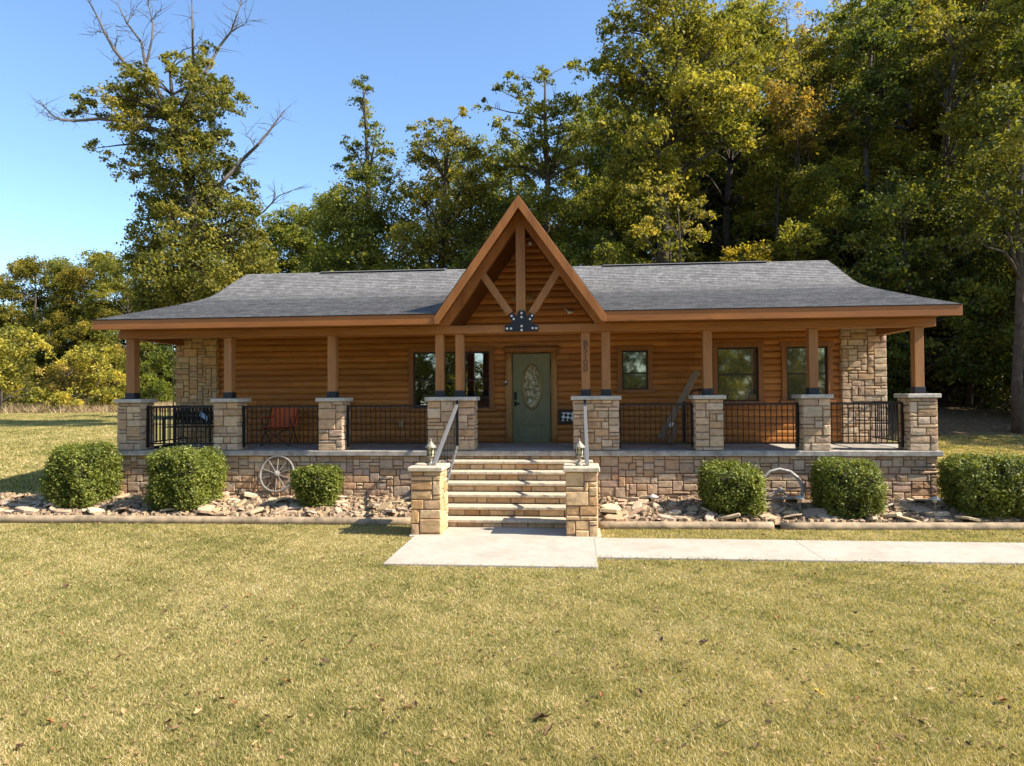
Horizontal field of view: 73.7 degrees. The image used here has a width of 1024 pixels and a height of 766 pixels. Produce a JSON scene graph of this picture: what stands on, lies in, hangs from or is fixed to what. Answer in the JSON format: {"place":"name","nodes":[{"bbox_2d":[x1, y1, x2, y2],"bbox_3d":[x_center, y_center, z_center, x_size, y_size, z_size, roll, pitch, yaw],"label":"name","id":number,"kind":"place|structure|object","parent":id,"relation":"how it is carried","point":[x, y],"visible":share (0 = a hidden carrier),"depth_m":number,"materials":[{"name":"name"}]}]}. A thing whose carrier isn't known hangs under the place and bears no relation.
{"place":"outdoors","nodes":[
{"label":"outdoors","id":0,"kind":"place"},
{"bbox_2d":[0,412,118,494],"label":"side lawn grass","id":1,"kind":"structure","parent":0,"point":[29,429],"depth_m":31.40,"materials":[{"name":"plant"}]},
{"bbox_2d":[0,0,896,352],"label":"sky","id":2,"kind":"structure","parent":0,"point":[422,59],"materials":[{"name":"blue"}]},
{"bbox_2d":[0,378,1023,765],"bbox_3d":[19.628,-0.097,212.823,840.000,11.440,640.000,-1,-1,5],"label":"ground","id":3,"kind":"structure","parent":0,"point":[956,418],"depth_m":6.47,"materials":[{"name":"plant"}]},
{"bbox_2d":[1,359,24,404],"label":"field shrub","id":4,"kind":"object","parent":3,"relation":"on","point":[17,386],"visible":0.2,"depth_m":70.70,"materials":[{"name":"green plant"}]},
{"bbox_2d":[0,271,43,386],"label":"tree","id":5,"kind":"object","parent":3,"relation":"on","point":[10,281],"visible":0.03,"depth_m":83.92,"materials":[{"name":"green plant"}]},
{"bbox_2d":[0,356,55,404],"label":"field shrub","id":6,"kind":"object","parent":3,"relation":"on","point":[23,370],"visible":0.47,"depth_m":65.50,"materials":[{"name":"green plant"}]},
{"bbox_2d":[0,323,71,412],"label":"field shrub","id":7,"kind":"object","parent":3,"relation":"on","point":[17,348],"visible":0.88,"depth_m":60.21,"materials":[{"name":"green plant"}]},
{"bbox_2d":[0,252,73,401],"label":"tree","id":8,"kind":"object","parent":3,"relation":"on","point":[25,269],"visible":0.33,"depth_m":79.09,"materials":[{"name":"green plant"}]},
{"bbox_2d":[10,255,97,386],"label":"tree","id":9,"kind":"object","parent":3,"relation":"on","point":[56,269],"visible":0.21,"depth_m":81.17,"materials":[{"name":"green plant"}]},
{"bbox_2d":[24,351,115,409],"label":"field shrub","id":10,"kind":"object","parent":3,"relation":"on","point":[63,377],"visible":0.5,"depth_m":62.81,"materials":[{"name":"green plant"}]},
{"bbox_2d":[33,261,125,401],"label":"tree","id":11,"kind":"object","parent":3,"relation":"on","point":[75,277],"visible":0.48,"depth_m":77.65,"materials":[{"name":"green plant"}]},
{"bbox_2d":[35,343,125,408],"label":"field shrub","id":12,"kind":"object","parent":3,"relation":"on","point":[96,365],"visible":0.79,"depth_m":61.02,"materials":[{"name":"green plant"}]},
{"bbox_2d":[0,400,176,412],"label":"tall dry grass","id":13,"kind":"structure","parent":3,"relation":"on","point":[23,407],"depth_m":59.21,"materials":[{"name":"plant"}]},
{"bbox_2d":[45,249,143,397],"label":"tree","id":14,"kind":"object","parent":3,"relation":"on","point":[95,258],"visible":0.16,"depth_m":81.84,"materials":[{"name":"green plant"}]},
{"bbox_2d":[82,367,125,404],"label":"field shrub","id":15,"kind":"object","parent":3,"relation":"on","point":[117,380],"visible":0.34,"depth_m":63.06,"materials":[{"name":"yellow plant"}]},
{"bbox_2d":[71,253,172,399],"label":"tree","id":16,"kind":"object","parent":3,"relation":"on","point":[114,282],"visible":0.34,"depth_m":77.85,"materials":[{"name":"green plant"}]},
{"bbox_2d":[111,262,175,403],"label":"tree","id":17,"kind":"object","parent":3,"relation":"on","point":[168,379],"visible":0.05,"depth_m":82.91,"materials":[{"name":"green plant"}]},
{"bbox_2d":[122,371,175,404],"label":"field shrub","id":18,"kind":"object","parent":3,"relation":"on","point":[158,384],"visible":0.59,"depth_m":65.56,"materials":[{"name":"green plant"}]},
{"bbox_2d":[140,345,176,402],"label":"field shrub","id":19,"kind":"object","parent":3,"relation":"on","point":[164,365],"visible":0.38,"depth_m":69.22,"materials":[{"name":"green plant"}]},
{"bbox_2d":[29,0,308,312],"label":"half dead oak","id":20,"kind":"object","parent":3,"relation":"on","point":[200,253],"visible":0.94,"depth_m":39.33,"materials":[{"name":"green plant"}]},
{"bbox_2d":[0,515,410,525],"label":"edging log","id":21,"kind":"object","parent":3,"relation":"on","point":[404,521],"visible":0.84,"depth_m":12.45,"materials":[{"name":"wood"}]},
{"bbox_2d":[3,494,410,516],"bbox_3d":[-7.889,2.443,13.537,12.760,0.188,1.859,-1,-1,5],"label":"planting bed","id":22,"kind":"object","parent":3,"relation":"on","point":[247,499],"visible":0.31,"depth_m":13.11,"materials":[{"name":"stone"}]},
{"bbox_2d":[36,440,125,508],"bbox_3d":[-8.671,1.866,13.772,1.260,1.400,1.463,-1,-1,5],"label":"boxwood bush","id":23,"kind":"object","parent":22,"relation":"on","point":[83,476],"visible":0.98,"depth_m":13.37,"materials":[{"name":"green plant"}]},
{"bbox_2d":[142,444,229,514],"bbox_3d":[-6.431,1.899,13.469,1.420,1.415,1.487,-1,-1,5],"label":"boxwood bush","id":24,"kind":"object","parent":22,"relation":"on","point":[180,478],"visible":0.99,"depth_m":13.01,"materials":[{"name":"green plant"}]},
{"bbox_2d":[289,461,347,507],"bbox_3d":[-3.792,2.054,13.302,1.096,1.042,0.938,-1,-1,5],"label":"boxwood bush","id":25,"kind":"object","parent":22,"relation":"on","point":[317,486],"visible":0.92,"depth_m":13.10,"materials":[{"name":"green plant"}]},
{"bbox_2d":[0,492,1023,523],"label":"rock rubble","id":26,"kind":"object","parent":22,"relation":"on","point":[363,501],"visible":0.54,"depth_m":12.81,"materials":[{"name":"stone"}]},
{"bbox_2d":[764,468,804,499],"bbox_3d":[5.059,1.899,12.856,0.884,0.595,0.189,-1,-1,5],"label":"wagon wheel","id":27,"kind":"object","parent":26,"relation":"on","point":[780,490],"visible":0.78,"depth_m":12.83,"materials":[{"name":"white wood"}]},
{"bbox_2d":[226,219,310,273],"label":"tree","id":28,"kind":"object","parent":3,"relation":"on","point":[278,233],"visible":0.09,"depth_m":77.61,"materials":[{"name":"green plant"}]},
{"bbox_2d":[252,200,341,273],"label":"tree","id":29,"kind":"object","parent":3,"relation":"on","point":[297,235],"visible":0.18,"depth_m":76.57,"materials":[{"name":"green plant"}]},
{"bbox_2d":[297,187,390,270],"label":"tree","id":30,"kind":"object","parent":3,"relation":"on","point":[319,205],"visible":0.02,"depth_m":79.09,"materials":[{"name":"green plant"}]},
{"bbox_2d":[294,74,419,272],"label":"slender tree","id":31,"kind":"object","parent":3,"relation":"on","point":[353,242],"visible":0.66,"depth_m":44.90,"materials":[{"name":"green plant"}]},
{"bbox_2d":[376,106,501,269],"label":"yellowing tree","id":32,"kind":"object","parent":3,"relation":"on","point":[424,244],"visible":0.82,"depth_m":42.75,"materials":[{"name":"green plant"}]},
{"bbox_2d":[414,131,506,268],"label":"forest tree","id":33,"kind":"object","parent":3,"relation":"on","point":[478,142],"visible":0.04,"depth_m":51.25,"materials":[{"name":"green plant"}]},
{"bbox_2d":[445,247,478,268],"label":"understory tree","id":34,"kind":"object","parent":3,"relation":"on","point":[471,255],"visible":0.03,"depth_m":41.03,"materials":[{"name":"green plant"}]},
{"bbox_2d":[408,400,599,536],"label":"entry steps","id":35,"kind":"structure","parent":3,"relation":"on","point":[569,489],"depth_m":12.09,"materials":[{"name":"stone"}]},
{"bbox_2d":[574,438,584,465],"bbox_3d":[1.118,1.141,11.309,0.203,0.447,0.203,-1,-1,5],"label":"post lantern","id":36,"kind":"object","parent":35,"relation":"on","point":[579,446],"visible":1,"depth_m":11.26,"materials":[{"name":"white metal"}]},
{"bbox_2d":[0,91,1010,358],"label":"deep forest","id":37,"kind":"object","parent":3,"relation":"on","point":[426,261],"depth_m":59.03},
{"bbox_2d":[0,525,1023,765],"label":"leaf crumbs","id":38,"kind":"object","parent":3,"relation":"on","point":[557,739],"visible":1,"depth_m":6.03,"materials":[{"name":"plant"}]},
{"bbox_2d":[454,129,570,254],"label":"forest tree","id":39,"kind":"object","parent":3,"relation":"on","point":[495,147],"visible":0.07,"depth_m":49.14,"materials":[{"name":"green plant"}]},
{"bbox_2d":[93,194,962,500],"bbox_3d":[0.419,-0.459,19.827,16.950,6.230,13.255,-1,-1,5],"label":"log cabin","id":40,"kind":"object","parent":3,"relation":"on","point":[373,376],"visible":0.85,"depth_m":15.14,"materials":[{"name":"wood"}]},
{"bbox_2d":[162,405,213,445],"bbox_3d":[-7.395,0.987,15.810,1.200,0.925,0.535,-1,-1,5],"label":"garden bench","id":41,"kind":"object","parent":40,"relation":"on","point":[193,415],"visible":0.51,"depth_m":16.05,"materials":[{"name":"black metal"}]},
{"bbox_2d":[259,456,293,492],"bbox_3d":[-4.837,1.872,14.047,0.762,0.761,0.207,-1,-1,5],"label":"wagon wheel","id":42,"kind":"object","parent":40,"relation":"attached to","point":[276,473],"visible":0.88,"depth_m":14.03,"materials":[{"name":"grey wood"}]},
{"bbox_2d":[259,405,299,445],"bbox_3d":[-5.328,0.974,15.723,0.723,0.933,0.641,-1,-1,5],"label":"folding chair","id":43,"kind":"object","parent":40,"relation":"on","point":[282,417],"visible":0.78,"depth_m":15.92,"materials":[{"name":"wood"}]},
{"bbox_2d":[407,346,495,411],"bbox_3d":[-1.429,-0.090,16.123,2.127,1.515,0.180,-1,-1,5],"label":"window","id":44,"kind":"structure","parent":40,"relation":"in","point":[479,361],"depth_m":16.13,"materials":[{"name":"brown glass"}]},
{"bbox_2d":[513,353,550,441],"bbox_3d":[0.456,0.343,15.916,0.878,2.060,0.112,-1,-1,5],"label":"door","id":45,"kind":"structure","parent":40,"relation":"in","point":[531,372],"depth_m":15.92,"materials":[{"name":"green paint"}]},
{"bbox_2d":[559,409,574,423],"bbox_3d":[1.273,0.780,15.809,0.365,0.336,0.062,-1,-1,5],"label":"pillow","id":46,"kind":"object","parent":40,"relation":"attached to","point":[565,416],"depth_m":15.79,"materials":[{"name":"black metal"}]},
{"bbox_2d":[615,345,654,392],"bbox_3d":[2.829,-0.315,15.733,0.901,1.094,0.180,-1,-1,5],"label":"window","id":47,"kind":"structure","parent":40,"relation":"in","point":[634,362],"depth_m":15.74,"materials":[{"name":"brown wood"}]},
{"bbox_2d":[712,342,765,402],"bbox_3d":[5.124,-0.211,15.520,1.213,1.415,0.180,-1,-1,5],"label":"window","id":48,"kind":"structure","parent":40,"relation":"in","point":[737,370],"depth_m":15.53,"materials":[{"name":"brown wood"}]},
{"bbox_2d":[779,341,835,402],"bbox_3d":[6.633,-0.232,15.381,1.207,1.403,0.180,-1,-1,5],"label":"window","id":49,"kind":"structure","parent":40,"relation":"in","point":[793,354],"depth_m":15.38,"materials":[{"name":"brown wood"}]},
{"bbox_2d":[469,57,620,265],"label":"airy tree","id":50,"kind":"object","parent":3,"relation":"on","point":[546,168],"visible":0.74,"depth_m":41.57,"materials":[{"name":"green plant"}]},
{"bbox_2d":[556,242,602,265],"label":"understory tree","id":51,"kind":"object","parent":3,"relation":"on","point":[574,260],"depth_m":37.63,"materials":[{"name":"green plant"}]},
{"bbox_2d":[531,106,639,265],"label":"forest tree","id":52,"kind":"object","parent":3,"relation":"on","point":[566,189],"visible":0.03,"depth_m":57.02,"materials":[{"name":"green plant"}]},
{"bbox_2d":[536,85,660,265],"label":"forest tree","id":53,"kind":"object","parent":3,"relation":"on","point":[593,114],"visible":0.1,"depth_m":48.12,"materials":[{"name":"green plant"}]},
{"bbox_2d":[551,176,656,265],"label":"forest tree","id":54,"kind":"object","parent":3,"relation":"on","point":[612,201],"visible":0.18,"depth_m":41.63,"materials":[{"name":"green plant"}]},
{"bbox_2d":[588,238,628,265],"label":"understory tree","id":55,"kind":"object","parent":3,"relation":"on","point":[613,248],"visible":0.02,"depth_m":36.37,"materials":[{"name":"green plant"}]},
{"bbox_2d":[566,95,714,263],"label":"forest tree","id":56,"kind":"object","parent":3,"relation":"on","point":[629,197],"visible":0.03,"depth_m":55.80,"materials":[{"name":"green plant"}]},
{"bbox_2d":[625,180,716,262],"bbox_3d":[7.778,-3.716,32.661,4.034,11.531,5.965,-1,-1,16],"label":"pale understory tree","id":57,"kind":"object","parent":3,"relation":"on","point":[685,224],"visible":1,"depth_m":32.99,"materials":[{"name":"green plant"}]},
{"bbox_2d":[581,0,772,263],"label":"great oak","id":58,"kind":"object","parent":3,"relation":"on","point":[684,36],"visible":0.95,"depth_m":36.67,"materials":[{"name":"green plant"}]},
{"bbox_2d":[598,521,774,529],"bbox_3d":[2.962,2.448,11.681,2.952,0.166,0.180,0,-1,3],"label":"edging log","id":59,"kind":"object","parent":3,"relation":"on","point":[663,525],"visible":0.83,"depth_m":11.62,"materials":[{"name":"wood"}]},
{"bbox_2d":[633,49,742,262],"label":"forest tree","id":60,"kind":"object","parent":3,"relation":"on","point":[651,70],"visible":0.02,"depth_m":61.65,"materials":[{"name":"green plant"}]},
{"bbox_2d":[383,526,1023,568],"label":"walkway","id":61,"kind":"structure","parent":3,"relation":"on","point":[508,547],"depth_m":9.97,"materials":[{"name":"concrete"}]},
{"bbox_2d":[605,9,803,262],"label":"forest tree","id":62,"kind":"object","parent":3,"relation":"on","point":[738,170],"visible":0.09,"depth_m":50.36,"materials":[{"name":"green plant"}]},
{"bbox_2d":[627,0,841,262],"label":"forest tree","id":63,"kind":"object","parent":3,"relation":"on","point":[770,143],"visible":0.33,"depth_m":44.01,"materials":[{"name":"green plant"}]},
{"bbox_2d":[720,239,776,261],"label":"understory tree","id":64,"kind":"object","parent":3,"relation":"on","point":[728,252],"visible":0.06,"depth_m":35.56,"materials":[{"name":"green plant"}]},
{"bbox_2d":[677,0,829,248],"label":"forest tree","id":65,"kind":"object","parent":3,"relation":"on","point":[717,209],"visible":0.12,"depth_m":52.59,"materials":[{"name":"green plant"}]},
{"bbox_2d":[673,0,834,254],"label":"forest tree","id":66,"kind":"object","parent":3,"relation":"on","point":[757,46],"visible":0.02,"depth_m":54.45,"materials":[{"name":"green plant"}]},
{"bbox_2d":[709,29,850,242],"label":"forest tree","id":67,"kind":"object","parent":3,"relation":"on","point":[837,86],"visible":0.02,"depth_m":61.89,"materials":[{"name":"green plant"}]},
{"bbox_2d":[719,154,842,261],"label":"forest tree","id":68,"kind":"object","parent":3,"relation":"on","point":[768,178],"visible":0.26,"depth_m":40.38,"materials":[{"name":"green plant"}]},
{"bbox_2d":[749,0,822,227],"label":"sparse top tree","id":69,"kind":"object","parent":3,"relation":"on","point":[773,23],"visible":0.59,"depth_m":46.72,"materials":[{"name":"green plant"}]},
{"bbox_2d":[759,78,837,221],"bbox_3d":[16.776,-9.020,39.676,3.420,18.494,7.358,-1,-1,34],"label":"orange tinted tree","id":70,"kind":"object","parent":3,"relation":"on","point":[795,137],"visible":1,"depth_m":38.49,"materials":[{"name":"green plant"}]},
{"bbox_2d":[773,217,834,263],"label":"understory tree","id":71,"kind":"object","parent":3,"relation":"on","point":[782,237],"visible":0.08,"depth_m":34.85,"materials":[{"name":"green plant"}]},
{"bbox_2d":[598,498,1023,524],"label":"planting bed","id":72,"kind":"object","parent":3,"relation":"on","point":[600,518],"visible":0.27,"depth_m":12.29,"materials":[{"name":"soil"}]},
{"bbox_2d":[693,458,768,516],"bbox_3d":[3.993,1.916,12.412,1.261,1.147,1.272,-1,-1,5],"label":"boxwood bush","id":73,"kind":"object","parent":72,"relation":"on","point":[727,487],"visible":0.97,"depth_m":11.99,"materials":[{"name":"green plant"}]},
{"bbox_2d":[802,508,827,518],"bbox_3d":[5.342,2.296,12.045,0.434,0.062,0.326,-11,18,18],"label":"flat rock","id":74,"kind":"object","parent":72,"relation":"on","point":[806,513],"visible":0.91,"depth_m":12.04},
{"bbox_2d":[807,455,888,519],"bbox_3d":[6.005,1.905,12.243,1.225,1.202,1.383,-1,-1,5],"label":"boxwood bush","id":75,"kind":"object","parent":72,"relation":"on","point":[849,488],"visible":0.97,"depth_m":11.83,"materials":[{"name":"green plant"}]},
{"bbox_2d":[932,451,1023,521],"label":"boxwood bush","id":76,"kind":"object","parent":72,"relation":"on","point":[988,486],"visible":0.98,"depth_m":11.64,"materials":[{"name":"green plant"}]},
{"bbox_2d":[715,9,927,251],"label":"forest tree","id":77,"kind":"object","parent":3,"relation":"on","point":[819,48],"visible":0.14,"depth_m":49.15,"materials":[{"name":"green plant"}]},
{"bbox_2d":[771,155,898,377],"bbox_3d":[17.865,-6.191,38.166,8.508,13.298,7.863,0,-1,-6],"label":"forest tree","id":78,"kind":"object","parent":3,"relation":"on","point":[833,202],"visible":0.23,"depth_m":37.21,"materials":[{"name":"green plant"}]},
{"bbox_2d":[775,57,901,213],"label":"forest tree","id":79,"kind":"object","parent":3,"relation":"on","point":[831,97],"visible":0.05,"depth_m":58.38,"materials":[{"name":"green plant"}]},
{"bbox_2d":[788,0,900,215],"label":"forest tree","id":80,"kind":"object","parent":3,"relation":"on","point":[837,7],"visible":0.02,"depth_m":63.99,"materials":[{"name":"green plant"}]},
{"bbox_2d":[808,214,901,280],"bbox_3d":[17.967,-4.439,38.162,6.822,10.041,7.993,-1,-1,28],"label":"understory tree","id":81,"kind":"object","parent":3,"relation":"on","point":[851,256],"visible":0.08,"depth_m":37.71,"materials":[{"name":"green plant"}]},
{"bbox_2d":[826,0,925,261],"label":"dark leaved tree","id":82,"kind":"object","parent":3,"relation":"on","point":[883,38],"visible":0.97,"depth_m":39.23,"materials":[{"name":"green plant"}]},
{"bbox_2d":[836,223,939,408],"bbox_3d":[16.192,-2.858,31.752,6.632,8.648,6.459,0,-1,-15],"label":"understory tree","id":83,"kind":"object","parent":3,"relation":"on","point":[905,366],"visible":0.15,"depth_m":30.94,"materials":[{"name":"green plant"}]},
{"bbox_2d":[773,0,1006,237],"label":"forest tree","id":84,"kind":"object","parent":3,"relation":"on","point":[870,2],"visible":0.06,"depth_m":49.11,"materials":[{"name":"green plant"}]},
{"bbox_2d":[810,165,971,390],"bbox_3d":[19.166,-4.849,35.070,9.325,11.714,7.959,-1,-1,16],"label":"understory tree","id":85,"kind":"object","parent":3,"relation":"on","point":[911,187],"visible":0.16,"depth_m":33.89,"materials":[{"name":"green plant"}]},
{"bbox_2d":[822,124,977,380],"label":"forest tree","id":86,"kind":"object","parent":3,"relation":"on","point":[883,154],"visible":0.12,"depth_m":40.18,"materials":[{"name":"green plant"}]},
{"bbox_2d":[780,522,1023,529],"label":"edging log","id":87,"kind":"object","parent":3,"relation":"on","point":[897,525],"visible":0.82,"depth_m":11.42,"materials":[{"name":"wood"}]},
{"bbox_2d":[828,0,1009,281],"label":"forest tree","id":88,"kind":"object","parent":3,"relation":"on","point":[912,122],"visible":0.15,"depth_m":45.16,"materials":[{"name":"green plant"}]},
{"bbox_2d":[837,0,1011,277],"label":"forest tree","id":89,"kind":"object","parent":3,"relation":"on","point":[937,83],"visible":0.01,"depth_m":52.26,"materials":[{"name":"green plant"}]},
{"bbox_2d":[841,187,1014,408],"bbox_3d":[18.045,-3.635,31.397,7.894,10.570,8.106,-1,-1,26],"label":"understory tree","id":90,"kind":"object","parent":3,"relation":"on","point":[898,266],"visible":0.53,"depth_m":29.76,"materials":[{"name":"green plant"}]},
{"bbox_2d":[848,167,1012,397],"bbox_3d":[21.182,-4.745,34.040,9.325,11.714,7.959,0,-1,-29],"label":"understory tree","id":91,"kind":"object","parent":3,"relation":"on","point":[938,388],"visible":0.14,"depth_m":33.47,"materials":[{"name":"green plant"}]},
{"bbox_2d":[876,137,1023,377],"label":"forest tree","id":92,"kind":"object","parent":3,"relation":"on","point":[925,165],"visible":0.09,"depth_m":37.54,"materials":[{"name":"green plant"}]},
{"bbox_2d":[886,199,1023,410],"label":"understory tree","id":93,"kind":"object","parent":3,"relation":"on","point":[967,395],"visible":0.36,"depth_m":31.14,"materials":[{"name":"green plant"}]},
{"bbox_2d":[906,2,1012,277],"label":"forest tree","id":94,"kind":"object","parent":3,"relation":"on","point":[931,147],"visible":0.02,"depth_m":47.57,"materials":[{"name":"green plant"}]},
{"bbox_2d":[899,0,1023,349],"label":"forest tree","id":95,"kind":"object","parent":3,"relation":"on","point":[922,51],"visible":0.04,"depth_m":44.22,"materials":[{"name":"green plant"}]},
{"bbox_2d":[900,0,1023,387],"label":"dark trunk tree","id":96,"kind":"object","parent":3,"relation":"on","point":[972,58],"visible":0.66,"depth_m":36.76,"materials":[{"name":"green plant"}]},
{"bbox_2d":[906,180,1023,393],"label":"understory tree","id":97,"kind":"object","parent":3,"relation":"on","point":[939,228],"visible":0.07,"depth_m":33.97,"materials":[{"name":"green plant"}]},
{"bbox_2d":[917,0,1023,282],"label":"forest tree","id":98,"kind":"object","parent":3,"relation":"on","point":[1014,46],"visible":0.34,"depth_m":34.09,"materials":[{"name":"green plant"}]},
{"bbox_2d":[918,3,1023,275],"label":"forest tree","id":99,"kind":"object","parent":3,"relation":"on","point":[929,111],"visible":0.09,"depth_m":39.52,"materials":[{"name":"green plant"}]},
{"bbox_2d":[933,176,1023,414],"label":"understory tree","id":100,"kind":"object","parent":3,"relation":"on","point":[977,288],"visible":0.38,"depth_m":28.84,"materials":[{"name":"green plant"}]},
{"bbox_2d":[939,78,1023,433],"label":"tree","id":101,"kind":"object","parent":3,"relation":"on","point":[1001,193],"visible":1,"depth_m":23.67,"materials":[{"name":"green plant"}]},
{"bbox_2d":[943,192,1023,388],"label":"understory tree","id":102,"kind":"object","parent":3,"relation":"on","point":[1006,331],"visible":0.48,"depth_m":27.72,"materials":[{"name":"green plant"}]},
{"bbox_2d":[953,60,1023,324],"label":"forest tree","id":103,"kind":"object","parent":3,"relation":"on","point":[992,262],"visible":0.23,"depth_m":29.43,"materials":[{"name":"green plant"}]},
{"bbox_2d":[657,369,729,445],"bbox_3d":[3.929,0.521,14.990,1.532,1.653,0.561,0,-1,0],"label":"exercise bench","id":104,"kind":"object","parent":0,"point":[688,386],"visible":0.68,"depth_m":14.97,"materials":[{"name":"grey metal"}]},
{"bbox_2d":[936,435,1023,495],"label":"side lawn grass","id":105,"kind":"structure","parent":0,"point":[1007,446],"depth_m":22.54,"materials":[{"name":"plant"}]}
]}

